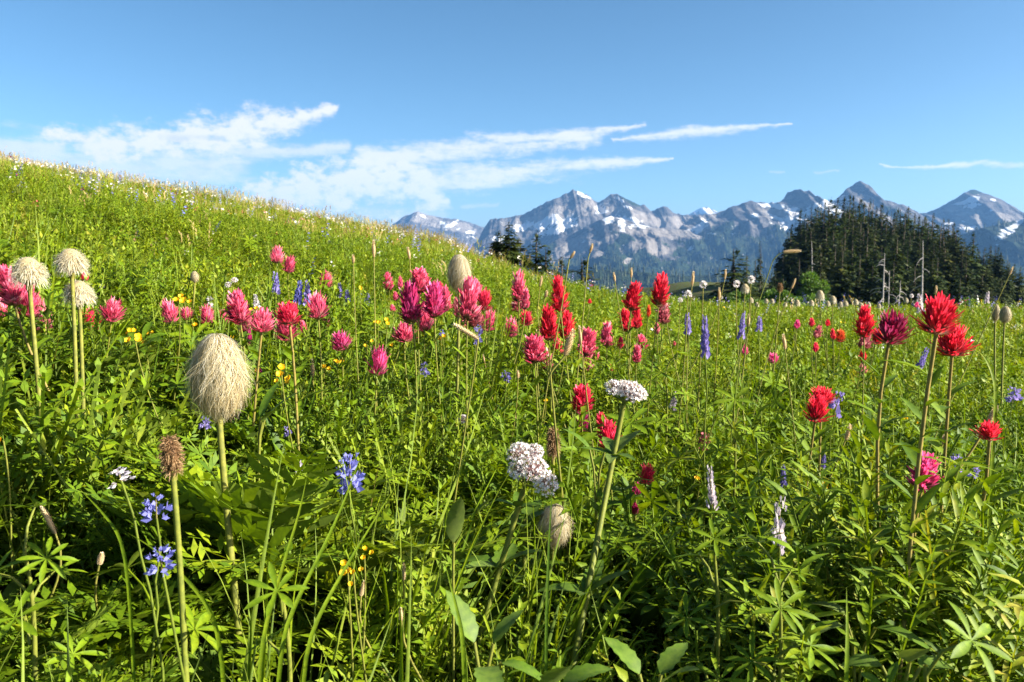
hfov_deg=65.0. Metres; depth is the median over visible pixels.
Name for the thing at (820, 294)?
pasqueflower seedhead
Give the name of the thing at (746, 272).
fir tree
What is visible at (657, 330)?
paintbrush flower
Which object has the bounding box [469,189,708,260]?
mountain
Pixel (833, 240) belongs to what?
fir tree
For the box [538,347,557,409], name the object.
paintbrush flower
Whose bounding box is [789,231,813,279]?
fir tree
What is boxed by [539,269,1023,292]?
mountain
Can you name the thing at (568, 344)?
bistort
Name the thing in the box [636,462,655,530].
paintbrush flower
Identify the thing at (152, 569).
lupine
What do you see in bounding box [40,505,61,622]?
bistort
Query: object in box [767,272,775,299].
fir tree
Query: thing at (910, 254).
fir tree
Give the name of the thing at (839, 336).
paintbrush flower
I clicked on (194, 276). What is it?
pasqueflower seedhead
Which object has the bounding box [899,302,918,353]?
paintbrush flower
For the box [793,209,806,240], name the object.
fir tree
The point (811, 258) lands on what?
dead tree
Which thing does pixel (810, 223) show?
fir tree
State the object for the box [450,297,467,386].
paintbrush flower
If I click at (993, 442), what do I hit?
tall grass
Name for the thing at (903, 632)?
broad leaf plant
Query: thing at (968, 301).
shrub
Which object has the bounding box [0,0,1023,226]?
sky
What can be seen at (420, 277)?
paintbrush flower
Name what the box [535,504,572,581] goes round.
pasqueflower seedhead
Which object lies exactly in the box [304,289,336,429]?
paintbrush flower
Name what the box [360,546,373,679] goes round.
cinquefoil
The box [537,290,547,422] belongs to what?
bistort
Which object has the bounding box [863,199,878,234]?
fir tree
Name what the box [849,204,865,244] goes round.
fir tree
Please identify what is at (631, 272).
bistort
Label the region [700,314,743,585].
lupine
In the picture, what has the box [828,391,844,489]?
lupine
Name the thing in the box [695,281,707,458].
white blossom
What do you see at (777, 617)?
lupine plant
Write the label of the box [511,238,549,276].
fir tree
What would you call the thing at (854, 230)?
fir tree
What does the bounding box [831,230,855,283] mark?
fir tree
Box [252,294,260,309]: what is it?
bistort
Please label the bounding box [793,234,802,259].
fir tree
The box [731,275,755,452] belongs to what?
white blossom
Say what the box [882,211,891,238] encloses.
fir tree
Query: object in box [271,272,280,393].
lupine
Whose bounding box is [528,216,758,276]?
mountain
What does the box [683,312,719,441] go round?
lupine
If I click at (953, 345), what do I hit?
paintbrush flower
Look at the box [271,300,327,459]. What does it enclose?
paintbrush flower
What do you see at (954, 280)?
fir tree
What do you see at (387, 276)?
paintbrush flower
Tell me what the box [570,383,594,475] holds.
paintbrush flower
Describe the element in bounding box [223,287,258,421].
paintbrush flower
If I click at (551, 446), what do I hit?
pasqueflower seedhead
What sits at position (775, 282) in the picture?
fir tree
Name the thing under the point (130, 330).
cinquefoil
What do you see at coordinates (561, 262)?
fir tree
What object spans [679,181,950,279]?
mountain
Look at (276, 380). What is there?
cinquefoil
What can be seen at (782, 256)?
fir tree
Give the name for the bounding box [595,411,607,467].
paintbrush flower
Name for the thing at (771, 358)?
paintbrush flower
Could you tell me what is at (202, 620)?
lupine
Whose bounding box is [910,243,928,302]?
dead tree
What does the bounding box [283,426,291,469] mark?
lupine
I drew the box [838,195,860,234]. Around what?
fir tree
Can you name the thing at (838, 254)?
fir tree
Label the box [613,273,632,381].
bistort
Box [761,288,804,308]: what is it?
shrub
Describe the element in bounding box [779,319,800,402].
paintbrush flower
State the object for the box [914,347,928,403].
lupine
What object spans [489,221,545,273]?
fir tree
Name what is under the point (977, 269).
fir tree
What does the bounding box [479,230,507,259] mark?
fir tree
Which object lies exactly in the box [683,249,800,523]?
grass stalk
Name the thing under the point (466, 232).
mountain
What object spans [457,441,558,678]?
valerian
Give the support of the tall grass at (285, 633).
on the ground at (678, 288)
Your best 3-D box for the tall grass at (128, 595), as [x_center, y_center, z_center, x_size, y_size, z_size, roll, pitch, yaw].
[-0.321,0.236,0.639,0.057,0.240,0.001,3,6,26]
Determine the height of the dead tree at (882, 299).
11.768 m
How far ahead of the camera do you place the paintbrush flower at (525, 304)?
1.56 m
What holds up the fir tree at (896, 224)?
on the ground at (678, 288)
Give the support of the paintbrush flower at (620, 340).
on the ground at (678, 288)
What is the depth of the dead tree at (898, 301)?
89.89 m
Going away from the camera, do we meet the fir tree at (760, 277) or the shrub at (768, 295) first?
the shrub at (768, 295)
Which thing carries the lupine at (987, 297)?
on the ground at (678, 288)
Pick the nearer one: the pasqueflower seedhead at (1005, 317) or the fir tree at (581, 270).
the pasqueflower seedhead at (1005, 317)
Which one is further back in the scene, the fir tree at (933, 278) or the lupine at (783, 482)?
the fir tree at (933, 278)
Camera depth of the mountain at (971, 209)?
4883.35 m
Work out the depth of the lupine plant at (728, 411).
1.19 m
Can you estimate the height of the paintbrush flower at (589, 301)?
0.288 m
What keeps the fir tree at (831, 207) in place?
on the ground at (678, 288)
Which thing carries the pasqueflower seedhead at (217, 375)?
on the ground at (678, 288)
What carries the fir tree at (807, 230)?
on the ground at (678, 288)
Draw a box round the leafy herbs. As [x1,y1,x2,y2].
[0,159,1023,681]
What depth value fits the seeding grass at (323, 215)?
16.24 m
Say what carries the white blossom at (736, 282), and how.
on the ground at (678, 288)
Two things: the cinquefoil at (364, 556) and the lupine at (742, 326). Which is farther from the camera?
the lupine at (742, 326)
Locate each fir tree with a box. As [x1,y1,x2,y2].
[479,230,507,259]
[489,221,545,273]
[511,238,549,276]
[526,231,551,278]
[536,247,565,280]
[557,257,574,282]
[572,256,598,287]
[703,247,760,305]
[738,256,758,299]
[750,258,760,298]
[753,242,765,298]
[766,250,780,289]
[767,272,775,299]
[767,273,778,293]
[771,241,788,281]
[771,255,788,288]
[776,228,799,276]
[776,275,794,299]
[777,243,800,293]
[784,223,795,250]
[786,259,802,295]
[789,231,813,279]
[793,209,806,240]
[793,226,824,290]
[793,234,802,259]
[794,213,808,245]
[794,265,812,296]
[796,222,804,249]
[799,218,812,247]
[802,218,821,255]
[805,207,822,237]
[805,208,815,234]
[806,247,838,308]
[809,244,827,285]
[812,233,832,278]
[813,201,822,227]
[813,212,834,256]
[817,201,830,235]
[817,205,846,252]
[818,226,836,276]
[823,247,840,292]
[825,197,834,226]
[827,228,839,261]
[827,239,849,279]
[827,249,860,307]
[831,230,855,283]
[832,198,842,226]
[836,209,850,247]
[837,196,850,244]
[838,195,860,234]
[839,209,854,242]
[839,213,862,277]
[839,232,863,299]
[848,195,857,231]
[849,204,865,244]
[850,253,867,305]
[853,238,872,287]
[854,199,866,227]
[854,221,863,250]
[854,261,887,308]
[856,222,878,271]
[856,232,866,255]
[857,204,880,262]
[857,246,894,302]
[858,202,878,241]
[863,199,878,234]
[869,232,882,273]
[871,218,880,258]
[873,204,889,241]
[873,209,883,237]
[874,213,889,249]
[875,219,894,277]
[876,237,912,305]
[876,246,890,278]
[878,261,902,308]
[879,221,900,267]
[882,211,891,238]
[886,211,900,239]
[887,217,898,242]
[889,227,915,286]
[892,208,905,237]
[895,215,915,253]
[895,267,930,309]
[900,253,916,305]
[902,206,917,242]
[904,236,920,276]
[909,213,919,239]
[909,238,933,284]
[910,219,932,257]
[910,228,916,243]
[912,233,925,258]
[915,215,921,233]
[915,260,951,298]
[915,264,926,290]
[920,216,932,251]
[920,225,937,276]
[921,228,936,264]
[923,258,950,301]
[924,243,942,282]
[930,214,941,252]
[931,223,942,254]
[934,238,953,268]
[935,241,962,299]
[937,224,959,259]
[938,231,949,257]
[939,228,976,287]
[942,221,951,248]
[948,264,962,293]
[948,278,970,307]
[950,232,960,262]
[951,255,980,299]
[952,243,973,292]
[964,232,988,297]
[972,275,993,304]
[975,249,984,273]
[977,248,994,287]
[978,266,999,303]
[985,246,994,276]
[988,247,1010,303]
[992,281,1011,305]
[1002,262,1018,307]
[1009,265,1018,295]
[1012,266,1023,306]
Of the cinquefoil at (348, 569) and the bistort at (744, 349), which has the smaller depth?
the cinquefoil at (348, 569)
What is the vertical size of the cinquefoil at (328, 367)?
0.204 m
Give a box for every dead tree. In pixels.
[811,241,813,280]
[870,253,889,308]
[884,271,895,306]
[893,280,905,304]
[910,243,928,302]
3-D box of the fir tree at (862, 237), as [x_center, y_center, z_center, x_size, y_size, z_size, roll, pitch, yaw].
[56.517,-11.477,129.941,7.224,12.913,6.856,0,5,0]
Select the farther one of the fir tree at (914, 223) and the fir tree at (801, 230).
the fir tree at (914, 223)
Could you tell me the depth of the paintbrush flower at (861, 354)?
2.82 m
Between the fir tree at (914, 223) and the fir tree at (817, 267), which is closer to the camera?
the fir tree at (817, 267)
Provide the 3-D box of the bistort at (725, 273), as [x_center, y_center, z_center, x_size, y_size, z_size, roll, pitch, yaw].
[0.401,0.067,1.869,0.206,0.467,0.008,-1,6,-13]
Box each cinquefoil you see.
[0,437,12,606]
[124,333,161,426]
[125,328,135,354]
[172,293,184,413]
[183,297,191,332]
[274,378,289,426]
[276,363,294,453]
[322,364,330,399]
[335,359,343,410]
[339,559,353,681]
[348,566,366,681]
[359,286,362,338]
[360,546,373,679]
[383,318,389,395]
[438,334,445,375]
[694,475,699,501]
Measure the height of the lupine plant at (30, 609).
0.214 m
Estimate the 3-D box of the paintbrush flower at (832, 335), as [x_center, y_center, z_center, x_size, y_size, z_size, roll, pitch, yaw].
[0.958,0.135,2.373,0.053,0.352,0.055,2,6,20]
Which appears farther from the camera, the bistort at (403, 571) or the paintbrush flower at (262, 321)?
the paintbrush flower at (262, 321)
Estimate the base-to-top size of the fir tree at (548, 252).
7.180 m
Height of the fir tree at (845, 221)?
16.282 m
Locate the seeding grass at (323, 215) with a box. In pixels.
[0,146,1022,327]
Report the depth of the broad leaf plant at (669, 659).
0.58 m
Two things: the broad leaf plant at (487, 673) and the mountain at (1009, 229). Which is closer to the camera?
the broad leaf plant at (487, 673)
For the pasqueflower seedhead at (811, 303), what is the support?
on the ground at (678, 288)
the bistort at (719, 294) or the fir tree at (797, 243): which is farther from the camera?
the fir tree at (797, 243)
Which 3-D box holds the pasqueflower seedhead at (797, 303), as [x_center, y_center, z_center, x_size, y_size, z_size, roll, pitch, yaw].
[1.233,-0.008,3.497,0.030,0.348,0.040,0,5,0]
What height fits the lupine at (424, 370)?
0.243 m
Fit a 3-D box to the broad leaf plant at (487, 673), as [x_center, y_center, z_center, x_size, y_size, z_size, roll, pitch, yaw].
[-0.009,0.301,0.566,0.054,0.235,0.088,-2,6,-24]
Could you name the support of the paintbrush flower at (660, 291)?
on the ground at (678, 288)
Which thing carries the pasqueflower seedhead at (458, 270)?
on the ground at (678, 288)
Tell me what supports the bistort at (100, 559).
on the ground at (678, 288)
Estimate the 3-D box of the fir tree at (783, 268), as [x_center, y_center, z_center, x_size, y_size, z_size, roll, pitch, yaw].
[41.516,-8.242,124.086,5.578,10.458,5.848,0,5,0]
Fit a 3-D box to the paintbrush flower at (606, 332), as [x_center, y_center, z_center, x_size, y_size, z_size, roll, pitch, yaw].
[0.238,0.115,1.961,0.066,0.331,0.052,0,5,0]
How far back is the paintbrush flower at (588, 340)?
1.55 m
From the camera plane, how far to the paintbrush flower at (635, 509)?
1.05 m
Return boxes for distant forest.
[532,205,1023,290]
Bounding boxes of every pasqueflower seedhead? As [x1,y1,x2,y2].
[5,256,51,438]
[52,248,91,430]
[59,280,98,423]
[156,434,189,681]
[178,333,256,676]
[190,271,198,314]
[445,254,473,430]
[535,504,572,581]
[544,426,560,497]
[748,297,752,322]
[772,283,782,381]
[794,300,799,357]
[808,300,813,329]
[815,290,827,367]
[823,301,829,331]
[829,296,835,369]
[838,302,842,329]
[843,301,848,326]
[852,299,858,337]
[991,305,999,378]
[998,306,1011,407]
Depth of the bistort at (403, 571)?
0.77 m
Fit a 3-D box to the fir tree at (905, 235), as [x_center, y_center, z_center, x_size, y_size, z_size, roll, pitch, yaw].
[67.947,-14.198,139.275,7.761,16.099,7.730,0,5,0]
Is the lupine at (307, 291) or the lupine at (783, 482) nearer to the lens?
the lupine at (783, 482)
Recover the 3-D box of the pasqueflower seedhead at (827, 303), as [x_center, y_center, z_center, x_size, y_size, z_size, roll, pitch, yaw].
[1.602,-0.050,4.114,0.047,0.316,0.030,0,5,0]
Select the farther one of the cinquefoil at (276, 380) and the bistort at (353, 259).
the bistort at (353, 259)
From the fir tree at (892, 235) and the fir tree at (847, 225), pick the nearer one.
the fir tree at (892, 235)
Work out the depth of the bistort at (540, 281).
1.59 m
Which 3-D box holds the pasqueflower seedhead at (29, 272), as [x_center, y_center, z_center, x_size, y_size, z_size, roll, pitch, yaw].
[-0.585,0.076,1.000,0.067,0.363,0.049,2,6,19]
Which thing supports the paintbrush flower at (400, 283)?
on the ground at (678, 288)
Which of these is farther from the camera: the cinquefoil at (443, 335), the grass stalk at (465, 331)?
the cinquefoil at (443, 335)
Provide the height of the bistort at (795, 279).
0.481 m
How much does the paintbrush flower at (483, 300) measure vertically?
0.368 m
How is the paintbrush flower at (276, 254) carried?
on the ground at (678, 288)
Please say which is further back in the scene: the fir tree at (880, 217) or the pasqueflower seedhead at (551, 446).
the fir tree at (880, 217)
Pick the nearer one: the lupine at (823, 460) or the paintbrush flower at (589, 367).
the lupine at (823, 460)
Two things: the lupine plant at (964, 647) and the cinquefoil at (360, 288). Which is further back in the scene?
the cinquefoil at (360, 288)
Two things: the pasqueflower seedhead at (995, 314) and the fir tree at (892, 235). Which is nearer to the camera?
the pasqueflower seedhead at (995, 314)
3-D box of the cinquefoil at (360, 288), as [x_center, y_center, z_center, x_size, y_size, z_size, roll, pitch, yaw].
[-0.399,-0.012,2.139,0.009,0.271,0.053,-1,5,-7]
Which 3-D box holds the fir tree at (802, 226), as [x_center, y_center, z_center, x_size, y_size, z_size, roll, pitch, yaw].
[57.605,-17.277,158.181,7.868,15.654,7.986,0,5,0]
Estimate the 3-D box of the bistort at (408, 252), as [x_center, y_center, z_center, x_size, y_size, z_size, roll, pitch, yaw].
[-0.242,0.018,1.618,0.090,0.414,0.010,-3,6,-30]
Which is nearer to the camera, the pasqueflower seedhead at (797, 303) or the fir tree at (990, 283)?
the pasqueflower seedhead at (797, 303)
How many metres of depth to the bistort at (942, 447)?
1.05 m
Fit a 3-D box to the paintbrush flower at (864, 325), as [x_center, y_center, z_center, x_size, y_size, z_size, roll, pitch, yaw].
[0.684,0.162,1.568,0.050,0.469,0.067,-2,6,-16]
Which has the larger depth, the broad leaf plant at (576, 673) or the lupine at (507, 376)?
the lupine at (507, 376)
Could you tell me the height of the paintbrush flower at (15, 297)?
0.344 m
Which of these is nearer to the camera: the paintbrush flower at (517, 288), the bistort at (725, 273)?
the paintbrush flower at (517, 288)
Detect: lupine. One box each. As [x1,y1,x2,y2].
[0,202,1023,681]
[87,493,228,681]
[144,544,269,681]
[198,415,214,472]
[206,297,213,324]
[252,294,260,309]
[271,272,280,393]
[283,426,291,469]
[293,280,302,400]
[302,280,320,395]
[337,283,345,327]
[345,290,349,315]
[420,362,430,431]
[439,330,444,364]
[474,325,483,446]
[498,370,511,449]
[643,464,757,664]
[667,391,677,441]
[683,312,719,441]
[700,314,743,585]
[708,496,843,681]
[730,311,745,446]
[755,316,762,449]
[780,464,787,494]
[821,455,826,469]
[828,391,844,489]
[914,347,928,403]
[916,294,924,330]
[950,454,961,518]
[966,467,980,486]
[983,291,989,310]
[1001,386,1023,457]
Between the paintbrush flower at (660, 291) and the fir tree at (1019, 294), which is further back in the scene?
the fir tree at (1019, 294)
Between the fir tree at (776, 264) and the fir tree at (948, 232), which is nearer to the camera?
the fir tree at (776, 264)
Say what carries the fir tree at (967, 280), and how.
on the ground at (678, 288)
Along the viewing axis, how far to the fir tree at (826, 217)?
154.35 m
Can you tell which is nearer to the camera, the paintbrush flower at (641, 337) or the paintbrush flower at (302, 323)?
the paintbrush flower at (302, 323)
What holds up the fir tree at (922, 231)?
on the ground at (678, 288)
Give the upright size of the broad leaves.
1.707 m
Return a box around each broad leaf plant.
[258,382,305,480]
[446,498,464,681]
[446,590,541,681]
[539,663,611,681]
[562,428,637,639]
[604,637,699,681]
[763,522,922,645]
[784,601,932,681]
[841,648,954,681]
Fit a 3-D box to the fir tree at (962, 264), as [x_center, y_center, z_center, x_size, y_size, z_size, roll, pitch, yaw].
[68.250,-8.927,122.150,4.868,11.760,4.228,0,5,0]
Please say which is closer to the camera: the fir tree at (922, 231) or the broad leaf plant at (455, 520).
the broad leaf plant at (455, 520)
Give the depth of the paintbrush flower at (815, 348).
2.12 m
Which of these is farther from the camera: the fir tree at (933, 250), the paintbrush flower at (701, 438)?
the fir tree at (933, 250)
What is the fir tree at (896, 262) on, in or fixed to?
on the ground at (678, 288)
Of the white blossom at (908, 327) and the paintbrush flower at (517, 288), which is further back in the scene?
the white blossom at (908, 327)
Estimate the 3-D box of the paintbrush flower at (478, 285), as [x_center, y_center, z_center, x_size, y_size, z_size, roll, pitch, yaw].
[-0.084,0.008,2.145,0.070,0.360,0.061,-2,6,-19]
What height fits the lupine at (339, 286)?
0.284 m
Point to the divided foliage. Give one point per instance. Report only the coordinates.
(244, 498)
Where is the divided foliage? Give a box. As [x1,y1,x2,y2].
[0,194,1023,681]
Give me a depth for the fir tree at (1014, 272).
131.14 m
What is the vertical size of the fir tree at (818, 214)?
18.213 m
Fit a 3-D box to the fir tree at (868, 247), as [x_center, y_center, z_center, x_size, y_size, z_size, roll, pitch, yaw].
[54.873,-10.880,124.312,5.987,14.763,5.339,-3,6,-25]
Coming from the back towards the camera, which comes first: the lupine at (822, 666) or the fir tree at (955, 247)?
the fir tree at (955, 247)
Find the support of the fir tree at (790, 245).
on the ground at (678, 288)
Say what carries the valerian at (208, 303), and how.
on the ground at (678, 288)
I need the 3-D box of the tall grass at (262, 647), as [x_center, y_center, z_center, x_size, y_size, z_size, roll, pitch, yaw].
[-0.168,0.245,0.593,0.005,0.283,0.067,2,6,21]
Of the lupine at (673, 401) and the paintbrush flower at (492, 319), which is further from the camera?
the paintbrush flower at (492, 319)
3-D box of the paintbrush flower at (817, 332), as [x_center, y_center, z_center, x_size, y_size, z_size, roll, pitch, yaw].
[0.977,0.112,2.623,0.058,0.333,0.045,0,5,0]
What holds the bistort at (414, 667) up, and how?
on the ground at (678, 288)
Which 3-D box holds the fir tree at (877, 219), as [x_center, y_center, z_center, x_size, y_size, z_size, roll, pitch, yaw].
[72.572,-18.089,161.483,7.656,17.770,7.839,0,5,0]
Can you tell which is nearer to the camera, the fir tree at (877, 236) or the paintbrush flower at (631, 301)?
the paintbrush flower at (631, 301)
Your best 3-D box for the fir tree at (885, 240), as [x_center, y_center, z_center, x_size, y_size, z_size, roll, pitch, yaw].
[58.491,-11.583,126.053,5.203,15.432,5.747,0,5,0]
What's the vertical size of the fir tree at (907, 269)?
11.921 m
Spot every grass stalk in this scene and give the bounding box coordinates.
[540,251,574,431]
[571,243,593,445]
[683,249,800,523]
[928,267,1013,450]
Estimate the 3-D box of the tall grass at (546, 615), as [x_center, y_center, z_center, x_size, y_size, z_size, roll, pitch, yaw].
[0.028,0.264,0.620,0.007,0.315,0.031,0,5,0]
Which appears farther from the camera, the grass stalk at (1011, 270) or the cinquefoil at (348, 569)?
the grass stalk at (1011, 270)
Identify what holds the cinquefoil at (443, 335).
on the ground at (678, 288)
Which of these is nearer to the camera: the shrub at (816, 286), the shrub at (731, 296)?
the shrub at (731, 296)
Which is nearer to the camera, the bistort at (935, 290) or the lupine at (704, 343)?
the lupine at (704, 343)
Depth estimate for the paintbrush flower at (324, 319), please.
2.02 m
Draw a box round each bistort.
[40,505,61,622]
[94,552,105,640]
[310,359,318,404]
[351,255,359,411]
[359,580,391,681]
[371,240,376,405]
[391,247,411,374]
[398,607,423,681]
[402,562,418,679]
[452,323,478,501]
[510,370,519,443]
[537,276,573,452]
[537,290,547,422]
[549,329,575,577]
[578,326,597,480]
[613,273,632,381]
[628,267,632,408]
[666,318,685,407]
[668,269,726,411]
[686,271,694,466]
[710,287,720,443]
[738,314,750,416]
[749,424,852,623]
[753,278,796,416]
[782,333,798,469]
[842,405,998,592]
[928,285,937,430]
[937,435,943,468]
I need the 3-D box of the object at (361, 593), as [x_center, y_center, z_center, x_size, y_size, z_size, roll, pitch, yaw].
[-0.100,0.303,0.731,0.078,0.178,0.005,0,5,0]
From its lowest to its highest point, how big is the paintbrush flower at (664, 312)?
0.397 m
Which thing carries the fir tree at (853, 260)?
on the ground at (678, 288)
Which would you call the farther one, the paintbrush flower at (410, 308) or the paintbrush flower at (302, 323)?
the paintbrush flower at (302, 323)
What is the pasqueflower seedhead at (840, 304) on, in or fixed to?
on the ground at (678, 288)
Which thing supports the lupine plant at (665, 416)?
on the ground at (678, 288)
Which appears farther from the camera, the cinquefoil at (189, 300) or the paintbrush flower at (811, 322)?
the paintbrush flower at (811, 322)
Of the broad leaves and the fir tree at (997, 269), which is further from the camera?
the fir tree at (997, 269)
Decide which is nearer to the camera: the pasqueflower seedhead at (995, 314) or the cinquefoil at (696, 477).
the cinquefoil at (696, 477)
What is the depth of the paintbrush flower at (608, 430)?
1.02 m
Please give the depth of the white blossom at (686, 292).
1.53 m
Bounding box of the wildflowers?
[0,155,1022,347]
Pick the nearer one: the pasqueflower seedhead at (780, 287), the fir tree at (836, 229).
the pasqueflower seedhead at (780, 287)
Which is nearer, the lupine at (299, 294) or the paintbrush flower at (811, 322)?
the lupine at (299, 294)
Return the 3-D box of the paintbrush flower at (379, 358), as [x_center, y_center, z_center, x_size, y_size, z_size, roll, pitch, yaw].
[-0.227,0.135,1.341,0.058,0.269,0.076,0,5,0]
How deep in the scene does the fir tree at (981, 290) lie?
110.12 m
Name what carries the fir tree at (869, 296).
on the ground at (678, 288)
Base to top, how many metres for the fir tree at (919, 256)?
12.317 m
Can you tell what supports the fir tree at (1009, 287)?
on the ground at (678, 288)
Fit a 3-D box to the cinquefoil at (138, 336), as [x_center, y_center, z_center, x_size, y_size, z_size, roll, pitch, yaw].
[-0.461,0.132,1.071,0.089,0.286,0.022,-2,6,-19]
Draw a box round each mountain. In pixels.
[388,211,484,248]
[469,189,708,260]
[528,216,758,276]
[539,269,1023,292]
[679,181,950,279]
[689,207,717,214]
[919,190,1023,235]
[954,219,1023,277]
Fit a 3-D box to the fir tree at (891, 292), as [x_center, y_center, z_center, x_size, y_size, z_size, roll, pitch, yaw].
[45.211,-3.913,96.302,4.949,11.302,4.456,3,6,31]
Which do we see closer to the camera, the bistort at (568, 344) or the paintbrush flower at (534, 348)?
the bistort at (568, 344)
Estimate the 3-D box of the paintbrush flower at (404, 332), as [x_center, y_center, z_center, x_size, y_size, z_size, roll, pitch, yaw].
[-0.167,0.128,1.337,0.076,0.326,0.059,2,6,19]
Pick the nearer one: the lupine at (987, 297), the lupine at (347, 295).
the lupine at (347, 295)
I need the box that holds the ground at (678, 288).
[0,192,1023,681]
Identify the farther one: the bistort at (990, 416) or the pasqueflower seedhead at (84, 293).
the pasqueflower seedhead at (84, 293)
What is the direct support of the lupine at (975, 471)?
on the ground at (678, 288)
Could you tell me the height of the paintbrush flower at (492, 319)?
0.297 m
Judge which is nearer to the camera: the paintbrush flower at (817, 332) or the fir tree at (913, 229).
the paintbrush flower at (817, 332)
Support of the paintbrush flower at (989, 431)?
on the ground at (678, 288)
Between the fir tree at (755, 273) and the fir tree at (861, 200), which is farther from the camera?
the fir tree at (861, 200)
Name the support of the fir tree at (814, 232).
on the ground at (678, 288)
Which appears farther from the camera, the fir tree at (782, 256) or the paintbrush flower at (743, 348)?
the fir tree at (782, 256)
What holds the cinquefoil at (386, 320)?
on the ground at (678, 288)
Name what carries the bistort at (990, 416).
on the ground at (678, 288)
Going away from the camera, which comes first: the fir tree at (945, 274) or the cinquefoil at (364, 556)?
the cinquefoil at (364, 556)
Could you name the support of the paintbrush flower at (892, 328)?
on the ground at (678, 288)
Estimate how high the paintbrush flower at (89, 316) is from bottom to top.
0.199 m
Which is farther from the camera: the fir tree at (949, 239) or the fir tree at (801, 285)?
the fir tree at (949, 239)
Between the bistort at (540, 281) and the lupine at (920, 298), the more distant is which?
the lupine at (920, 298)
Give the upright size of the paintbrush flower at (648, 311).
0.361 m
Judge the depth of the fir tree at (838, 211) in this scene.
158.50 m
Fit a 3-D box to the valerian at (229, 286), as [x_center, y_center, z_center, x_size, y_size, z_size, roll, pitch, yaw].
[-0.499,0.043,1.504,0.066,0.324,0.053,1,6,8]
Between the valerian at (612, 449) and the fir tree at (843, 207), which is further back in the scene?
the fir tree at (843, 207)
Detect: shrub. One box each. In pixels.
[727,290,768,307]
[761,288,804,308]
[794,292,825,307]
[796,271,830,306]
[956,297,988,308]
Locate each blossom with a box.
[674,290,691,465]
[674,298,682,381]
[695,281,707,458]
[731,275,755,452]
[733,280,748,466]
[737,284,749,389]
[901,294,913,370]
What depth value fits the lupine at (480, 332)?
1.43 m
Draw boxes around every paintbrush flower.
[0,264,73,440]
[0,297,7,321]
[14,284,43,353]
[29,295,60,349]
[80,272,100,296]
[82,307,101,335]
[92,295,128,375]
[159,298,181,352]
[176,306,193,335]
[196,303,216,342]
[217,308,229,333]
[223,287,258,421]
[234,306,278,436]
[240,315,266,355]
[240,329,251,364]
[263,318,300,422]
[269,245,288,307]
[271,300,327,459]
[281,255,298,314]
[299,320,311,361]
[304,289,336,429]
[319,270,332,317]
[322,312,330,334]
[326,330,356,418]
[359,343,390,429]
[383,271,394,321]
[388,304,396,358]
[390,321,434,439]
[392,291,404,343]
[397,276,402,322]
[397,279,429,476]
[407,266,431,450]
[414,303,433,375]
[421,279,454,439]
[441,284,456,349]
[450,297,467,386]
[453,275,485,463]
[463,305,490,415]
[469,308,495,366]
[472,276,482,345]
[477,286,508,408]
[490,289,529,424]
[504,315,517,371]
[505,269,526,389]
[509,300,524,356]
[519,310,541,409]
[521,334,550,475]
[535,302,562,432]
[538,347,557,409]
[548,274,588,424]
[548,309,575,429]
[552,337,563,353]
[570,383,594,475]
[573,413,590,444]
[574,326,597,413]
[577,355,593,381]
[584,299,591,327]
[592,345,599,373]
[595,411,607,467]
[597,420,631,548]
[598,321,613,401]
[616,336,624,379]
[617,307,634,377]
[618,482,651,531]
[621,280,647,457]
[626,343,642,419]
[631,309,642,371]
[632,501,657,572]
[636,333,648,362]
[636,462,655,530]
[637,305,650,370]
[641,271,670,455]
[647,302,670,416]
[649,322,660,390]
[686,432,709,476]
[740,344,747,377]
[765,352,780,370]
[777,395,841,529]
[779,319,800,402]
[800,385,841,524]
[802,342,818,402]
[803,318,815,388]
[804,325,821,376]
[823,319,832,375]
[827,329,837,384]
[830,328,846,371]
[837,308,921,562]
[845,334,873,420]
[851,304,877,470]
[854,291,963,679]
[854,350,866,391]
[857,363,867,393]
[860,328,881,394]
[879,450,961,652]
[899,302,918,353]
[913,323,992,570]
[952,419,1023,592]
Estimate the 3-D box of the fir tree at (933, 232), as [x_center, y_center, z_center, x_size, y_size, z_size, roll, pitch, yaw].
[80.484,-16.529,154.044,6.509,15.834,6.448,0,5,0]
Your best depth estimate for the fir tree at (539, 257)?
37.69 m
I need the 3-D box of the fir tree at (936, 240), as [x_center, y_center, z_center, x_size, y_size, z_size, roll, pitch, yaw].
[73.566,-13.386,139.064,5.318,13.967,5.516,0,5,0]
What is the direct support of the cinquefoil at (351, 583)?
on the ground at (678, 288)
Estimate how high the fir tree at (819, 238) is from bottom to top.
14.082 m
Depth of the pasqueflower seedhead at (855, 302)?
4.10 m
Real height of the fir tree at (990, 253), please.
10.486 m
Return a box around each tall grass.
[81,490,135,681]
[130,534,225,681]
[257,477,306,681]
[276,450,362,681]
[302,478,400,681]
[444,561,466,681]
[544,483,552,671]
[844,587,848,681]
[975,349,997,557]
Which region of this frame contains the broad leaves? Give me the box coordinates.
[1,196,1021,681]
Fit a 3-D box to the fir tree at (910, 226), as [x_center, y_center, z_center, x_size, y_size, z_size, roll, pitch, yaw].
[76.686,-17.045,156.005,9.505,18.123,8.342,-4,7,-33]
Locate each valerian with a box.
[107,466,164,681]
[224,277,252,397]
[450,414,475,447]
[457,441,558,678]
[480,499,565,615]
[534,379,648,668]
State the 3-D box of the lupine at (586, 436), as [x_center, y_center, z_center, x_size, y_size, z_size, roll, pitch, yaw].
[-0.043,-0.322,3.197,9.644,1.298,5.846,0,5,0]
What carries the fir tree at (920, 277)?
on the ground at (678, 288)
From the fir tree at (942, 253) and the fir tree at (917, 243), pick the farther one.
the fir tree at (917, 243)
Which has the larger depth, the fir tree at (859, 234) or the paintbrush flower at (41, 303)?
the fir tree at (859, 234)
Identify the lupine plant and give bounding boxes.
[0,502,105,681]
[244,561,328,681]
[633,347,696,486]
[662,518,763,681]
[695,386,768,530]
[721,529,838,681]
[861,601,1012,681]

